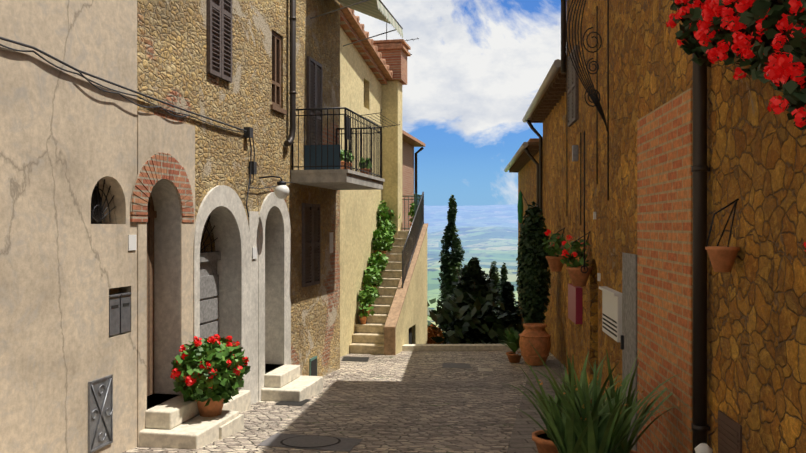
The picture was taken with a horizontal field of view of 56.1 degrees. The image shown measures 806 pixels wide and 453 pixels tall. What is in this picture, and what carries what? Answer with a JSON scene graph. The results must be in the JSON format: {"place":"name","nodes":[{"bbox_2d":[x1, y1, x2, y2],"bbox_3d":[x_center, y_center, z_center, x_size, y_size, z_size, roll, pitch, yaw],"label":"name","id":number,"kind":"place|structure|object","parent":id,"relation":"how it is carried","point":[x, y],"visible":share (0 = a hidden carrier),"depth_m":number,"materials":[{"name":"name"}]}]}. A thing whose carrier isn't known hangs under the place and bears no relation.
{"place":"outdoors","nodes":[
{"label":"outdoors","id":0,"kind":"place"},
{"bbox_2d":[0,0,136,452],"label":"plaster wall","id":1,"kind":"structure","parent":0,"point":[68,141],"depth_m":6.74,"materials":[{"name":"beige paint"}]},
{"bbox_2d":[88,375,112,452],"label":"iron hatch","id":2,"kind":"object","parent":1,"relation":"attached to","point":[100,412],"visible":0.98,"depth_m":7.25,"materials":[{"name":"metal"}]},
{"bbox_2d":[91,179,114,223],"bbox_3d":[-3.080,-0.259,7.448,0.177,0.510,0.627,0,0,12],"label":"grille window","id":3,"kind":"structure","parent":1,"relation":"attached to","point":[97,213],"depth_m":7.52,"materials":[{"name":"grey metal"}]},
{"bbox_2d":[109,292,131,335],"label":"letter boxes","id":4,"kind":"object","parent":1,"relation":"on","point":[119,312],"visible":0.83,"depth_m":7.58,"materials":[{"name":"metal"}]},
{"bbox_2d":[137,111,194,446],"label":"plaster wall","id":5,"kind":"structure","parent":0,"point":[159,134],"depth_m":8.36,"materials":[{"name":"beige paint"}]},
{"bbox_2d":[396,231,426,353],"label":"stair side wall","id":6,"kind":"structure","parent":0,"point":[413,314],"depth_m":20.14,"materials":[{"name":"yellow paint"}]},
{"bbox_2d":[384,223,427,354],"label":"stair parapet","id":7,"kind":"structure","parent":6,"relation":"on","point":[391,323],"depth_m":18.26,"materials":[{"name":"brown stone"}]},
{"bbox_2d":[402,192,423,287],"bbox_3d":[0.286,0.267,20.329,0.046,2.547,2.956,0,0,12],"label":"stair railing","id":8,"kind":"object","parent":7,"relation":"on","point":[413,235],"visible":1,"depth_m":20.32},
{"bbox_2d":[409,327,411,343],"bbox_3d":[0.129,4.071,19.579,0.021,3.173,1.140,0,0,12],"label":"small door","id":9,"kind":"structure","parent":6,"relation":"in","point":[410,335],"depth_m":19.85,"materials":[{"name":"grey wood"}]},
{"bbox_2d":[354,0,560,205],"label":"sky","id":10,"kind":"structure","parent":0,"point":[475,68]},
{"bbox_2d":[424,204,517,330],"bbox_3d":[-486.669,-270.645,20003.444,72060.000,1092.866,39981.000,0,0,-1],"label":"distant countryside","id":11,"kind":"structure","parent":0,"point":[488,235],"depth_m":7102.58,"materials":[{"name":"blue"}]},
{"bbox_2d":[123,351,557,452],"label":"street cobbles","id":12,"kind":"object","parent":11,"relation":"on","point":[413,402],"visible":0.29,"depth_m":10.28,"materials":[{"name":"grey stone"}]},
{"bbox_2d":[219,414,243,439],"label":"step","id":13,"kind":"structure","parent":12,"relation":"on","point":[233,426],"depth_m":8.55,"materials":[{"name":"beige stone"}]},
{"bbox_2d":[137,0,339,406],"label":"stone building","id":14,"kind":"structure","parent":12,"relation":"on","point":[172,52],"depth_m":11.14,"materials":[{"name":"beige stone"}]},
{"bbox_2d":[0,37,297,216],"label":"facade cables","id":15,"kind":"object","parent":14,"relation":"attached to","point":[248,132],"visible":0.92,"depth_m":7.94,"materials":[{"name":"grey plastic"}]},
{"bbox_2d":[130,152,194,221],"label":"brick arch","id":16,"kind":"structure","parent":14,"relation":"attached to","point":[156,168],"depth_m":8.27,"materials":[{"name":"red brick"}]},
{"bbox_2d":[147,193,220,395],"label":"door leaves","id":17,"kind":"object","parent":14,"relation":"attached to","point":[209,299],"visible":0.23,"depth_m":10.00,"materials":[{"name":"grey wood"}]},
{"bbox_2d":[139,393,238,448],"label":"door steps","id":18,"kind":"structure","parent":14,"relation":"attached to","point":[177,422],"depth_m":8.02,"materials":[{"name":"stone"}]},
{"bbox_2d":[170,334,250,416],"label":"geranium pot","id":19,"kind":"object","parent":18,"relation":"on","point":[208,373],"depth_m":8.39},
{"bbox_2d":[151,179,282,393],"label":"doorway recesses","id":20,"kind":"object","parent":14,"relation":"attached to","point":[167,274],"depth_m":10.23,"materials":[{"name":"grey paint"}]},
{"bbox_2d":[128,232,332,258],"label":"wall plaques","id":21,"kind":"object","parent":14,"relation":"attached to","point":[131,242],"visible":0.91,"depth_m":10.78,"materials":[{"name":"white paint"}]},
{"bbox_2d":[222,390,250,412],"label":"door steps","id":22,"kind":"structure","parent":14,"relation":"attached to","point":[240,402],"depth_m":10.05,"materials":[{"name":"stone"}]},
{"bbox_2d":[193,185,290,403],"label":"stone door surrounds","id":23,"kind":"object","parent":14,"relation":"attached to","point":[251,232],"depth_m":10.80,"materials":[{"name":"grey stone"}]},
{"bbox_2d":[207,0,322,286],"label":"shutters","id":24,"kind":"object","parent":14,"relation":"attached to","point":[219,39],"visible":0.75,"depth_m":13.06,"materials":[{"name":"paint"}]},
{"bbox_2d":[259,176,289,198],"bbox_3d":[-1.885,-0.576,11.052,0.466,0.342,0.230,0,0,12],"label":"wall lamp","id":25,"kind":"object","parent":14,"relation":"attached to","point":[281,190],"visible":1,"depth_m":10.96,"materials":[{"name":"white glass"}]},
{"bbox_2d":[270,31,286,114],"bbox_3d":[-1.996,-2.435,11.822,0.150,1.287,0.595,0,0,12],"label":"window","id":26,"kind":"structure","parent":14,"relation":"attached to","point":[275,105],"depth_m":11.90,"materials":[{"name":"brown wood"}]},
{"bbox_2d":[284,0,295,146],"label":"down pipe","id":27,"kind":"object","parent":14,"relation":"attached to","point":[292,93],"visible":1,"depth_m":12.19,"materials":[{"name":"grey metal"}]},
{"bbox_2d":[261,364,322,401],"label":"door steps","id":28,"kind":"structure","parent":14,"relation":"attached to","point":[284,382],"depth_m":11.27,"materials":[{"name":"stone"}]},
{"bbox_2d":[309,356,316,375],"bbox_3d":[-1.598,2.570,13.497,0.024,0.463,0.388,0,0,12],"label":"vent grille","id":29,"kind":"object","parent":14,"relation":"attached to","point":[313,366],"visible":0.64,"depth_m":13.46,"materials":[{"name":"teal"}]},
{"bbox_2d":[290,169,384,189],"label":"balcony slab","id":30,"kind":"structure","parent":14,"relation":"attached to","point":[340,179],"depth_m":12.39,"materials":[{"name":"grey concrete"}]},
{"bbox_2d":[305,144,371,174],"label":"balcony planters","id":31,"kind":"object","parent":30,"relation":"on","point":[309,155],"visible":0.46,"depth_m":12.40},
{"bbox_2d":[292,107,399,177],"bbox_3d":[-0.934,-1.494,13.510,1.312,1.152,2.522,0,0,12],"label":"balcony railing","id":32,"kind":"object","parent":14,"relation":"attached to","point":[348,133],"visible":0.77,"depth_m":13.05,"materials":[{"name":"black metal"}]},
{"bbox_2d":[310,0,402,46],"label":"awning","id":33,"kind":"object","parent":14,"relation":"attached to","point":[377,9],"visible":1,"depth_m":14.36,"materials":[{"name":"grey fabric"}]},
{"bbox_2d":[258,356,492,451],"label":"manhole covers","id":34,"kind":"object","parent":12,"relation":"on","point":[312,442],"visible":0.85,"depth_m":8.19,"materials":[{"name":"metal"}]},
{"bbox_2d":[402,344,520,350],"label":"wall","id":35,"kind":"structure","parent":12,"relation":"on","point":[453,347],"depth_m":18.37,"materials":[{"name":"stone"}]},
{"bbox_2d":[499,327,521,362],"bbox_3d":[2.358,2.526,16.052,0.829,0.747,0.710,0,0,-26],"label":"potted plant","id":36,"kind":"object","parent":12,"relation":"on","point":[513,338],"visible":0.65,"depth_m":16.05,"materials":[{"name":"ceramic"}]},
{"bbox_2d":[566,0,805,452],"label":"stone wall","id":37,"kind":"structure","parent":12,"relation":"on","point":[756,315],"depth_m":5.16,"materials":[{"name":"brown stone"}]},
{"bbox_2d":[504,0,565,321],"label":"roofs","id":38,"kind":"structure","parent":37,"relation":"on","point":[550,93],"depth_m":17.77,"materials":[{"name":"tile"}]},
{"bbox_2d":[568,45,578,126],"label":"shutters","id":39,"kind":"object","parent":37,"relation":"attached to","point":[573,97],"visible":0.96,"depth_m":11.89,"materials":[{"name":"paint"}]},
{"bbox_2d":[566,6,597,224],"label":"cables","id":40,"kind":"object","parent":37,"relation":"attached to","point":[596,121],"visible":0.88,"depth_m":9.87,"materials":[{"name":"grey metal"}]},
{"bbox_2d":[566,0,608,272],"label":"wrought iron bracket","id":41,"kind":"object","parent":37,"relation":"attached to","point":[592,94],"visible":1,"depth_m":8.75,"materials":[{"name":"grey metal"}]},
{"bbox_2d":[568,145,621,341],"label":"utility boxes","id":42,"kind":"object","parent":37,"relation":"attached to","point":[611,313],"visible":0.98,"depth_m":9.18,"materials":[{"name":"white paint"}]},
{"bbox_2d":[620,253,636,450],"bbox_3d":[2.378,2.472,7.977,0.050,4.371,0.644,0,0,5],"label":"door","id":43,"kind":"structure","parent":37,"relation":"attached to","point":[628,342],"depth_m":7.94,"materials":[{"name":"grey wood"}]},
{"bbox_2d":[542,199,739,285],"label":"hanging flower pots","id":44,"kind":"object","parent":37,"relation":"attached to","point":[722,258],"depth_m":10.36,"materials":[{"name":"ceramic"}]},
{"bbox_2d":[637,88,691,452],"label":"wall panel","id":45,"kind":"object","parent":37,"relation":"attached to","point":[664,239],"visible":1,"depth_m":6.55,"materials":[{"name":"orange brick"}]},
{"bbox_2d":[691,50,709,452],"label":"down pipe","id":46,"kind":"object","parent":37,"relation":"attached to","point":[700,169],"visible":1,"depth_m":5.37,"materials":[{"name":"grey metal"}]},
{"bbox_2d":[718,410,741,452],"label":"vent grille","id":47,"kind":"object","parent":37,"relation":"attached to","point":[729,435],"visible":1,"depth_m":4.97,"materials":[{"name":"brown"}]},
{"bbox_2d":[666,0,805,251],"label":"red flowers","id":48,"kind":"object","parent":37,"relation":"hanging from","point":[769,36],"visible":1,"depth_m":3.62,"materials":[{"name":"red plant"}]},
{"bbox_2d":[340,26,381,356],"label":"yellow building","id":49,"kind":"structure","parent":11,"relation":"on","point":[360,89],"depth_m":18.28,"materials":[{"name":"paint"}]},
{"bbox_2d":[340,4,393,84],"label":"roof","id":50,"kind":"structure","parent":49,"relation":"on","point":[355,31],"depth_m":18.47,"materials":[{"name":"tile"}]},
{"bbox_2d":[349,231,408,353],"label":"stair steps","id":51,"kind":"structure","parent":11,"relation":"on","point":[368,337],"depth_m":18.73,"materials":[{"name":"beige stone"}]},
{"bbox_2d":[357,200,416,323],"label":"stair potted plants","id":52,"kind":"object","parent":51,"relation":"on","point":[383,240],"visible":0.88,"depth_m":19.57,"materials":[{"name":"green plant"}]},
{"bbox_2d":[402,194,421,230],"bbox_3d":[0.319,-0.387,21.420,0.794,1.014,1.615,0,0,-26],"label":"landing railing","id":53,"kind":"object","parent":51,"relation":"on","point":[418,196],"visible":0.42,"depth_m":21.84,"materials":[{"name":"black metal"}]},
{"bbox_2d":[373,22,418,237],"bbox_3d":[-0.322,0.858,21.373,1.402,13.600,1.136,0,0,12],"label":"chimney stack","id":54,"kind":"object","parent":11,"relation":"on","point":[395,53],"visible":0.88,"depth_m":21.00,"materials":[{"name":"yellow paint"}]},
{"bbox_2d":[402,130,424,230],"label":"house","id":55,"kind":"structure","parent":11,"relation":"on","point":[410,142],"depth_m":25.20,"materials":[{"name":"paint"}]},
{"bbox_2d":[427,324,443,343],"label":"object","id":56,"kind":"object","parent":11,"relation":"on","point":[433,332],"visible":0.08,"depth_m":23.74,"materials":[{"name":"brown plant"}]},
{"bbox_2d":[437,195,464,331],"bbox_3d":[2.269,5.598,35.924,2.149,14.220,2.030,0,0,-1],"label":"tall cypress","id":57,"kind":"object","parent":11,"relation":"on","point":[451,262],"visible":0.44,"depth_m":35.69,"materials":[{"name":"green plant"}]},
{"bbox_2d":[427,289,524,343],"bbox_3d":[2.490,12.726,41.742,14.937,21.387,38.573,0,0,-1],"label":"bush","id":58,"kind":"object","parent":11,"relation":"on","point":[477,298],"depth_m":24.64,"materials":[{"name":"green plant"}]},
{"bbox_2d":[438,257,522,343],"bbox_3d":[2.526,5.502,26.912,3.634,8.814,3.383,0,0,-1],"label":"broad conifer","id":59,"kind":"object","parent":11,"relation":"on","point":[472,278],"visible":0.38,"depth_m":26.51,"materials":[{"name":"green plant"}]},
{"bbox_2d":[489,261,501,316],"bbox_3d":[4.005,6.078,32.968,1.437,9.162,1.499,0,0,-1],"label":"cypress","id":60,"kind":"object","parent":11,"relation":"on","point":[495,275],"visible":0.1,"depth_m":32.88,"materials":[{"name":"green plant"}]},
{"bbox_2d":[499,262,508,302],"bbox_3d":[4.793,6.386,35.922,1.277,9.346,1.454,0,0,-1],"label":"cypress","id":61,"kind":"object","parent":11,"relation":"on","point":[503,275],"visible":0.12,"depth_m":35.93,"materials":[{"name":"green plant"}]},
{"bbox_2d":[499,281,520,336],"bbox_3d":[3.763,6.052,27.452,2.819,8.214,2.292,0,0,-1],"label":"cypress tree","id":62,"kind":"object","parent":11,"relation":"on","point":[507,299],"visible":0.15,"depth_m":27.24,"materials":[{"name":"green plant"}]},
{"bbox_2d":[518,151,538,328],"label":"building","id":63,"kind":"structure","parent":11,"relation":"on","point":[527,179],"depth_m":24.45,"materials":[{"name":"brown stone"}]},
{"bbox_2d":[517,190,527,223],"bbox_3d":[3.546,-0.578,21.723,0.505,0.985,0.170,0,0,5],"label":"shutter","id":64,"kind":"object","parent":63,"relation":"attached to","point":[520,208],"visible":0.98,"depth_m":21.68,"materials":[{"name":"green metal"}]},
{"bbox_2d":[543,92,565,366],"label":"building","id":65,"kind":"structure","parent":11,"relation":"on","point":[554,168],"depth_m":16.80,"materials":[{"name":"brown stone"}]},
{"bbox_2d":[507,360,634,452],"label":"paved strip","id":66,"kind":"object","parent":11,"relation":"on","point":[524,429],"visible":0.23,"depth_m":10.07,"materials":[{"name":"grey stone"}]},
{"bbox_2d":[519,323,550,365],"bbox_3d":[2.742,2.454,15.701,0.670,0.840,0.670,0,0,-1],"label":"terracotta urn","id":67,"kind":"object","parent":66,"relation":"on","point":[537,335],"visible":0.94,"depth_m":15.48,"materials":[{"name":"orange ceramic"}]},
{"bbox_2d":[516,201,551,323],"bbox_3d":[2.841,1.161,16.452,0.783,3.426,0.781,0,0,-1],"label":"potted cypress shrub","id":68,"kind":"object","parent":67,"relation":"in","point":[533,277],"visible":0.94,"depth_m":16.25,"materials":[{"name":"green plant"}]},
{"bbox_2d":[507,341,688,452],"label":"iris pots","id":69,"kind":"object","parent":66,"relation":"on","point":[574,421],"visible":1,"depth_m":6.10,"materials":[{"name":"ceramic"}]},
{"bbox_2d":[694,443,712,452],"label":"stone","id":70,"kind":"object","parent":66,"relation":"on","point":[702,448],"visible":1,"depth_m":4.32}
]}

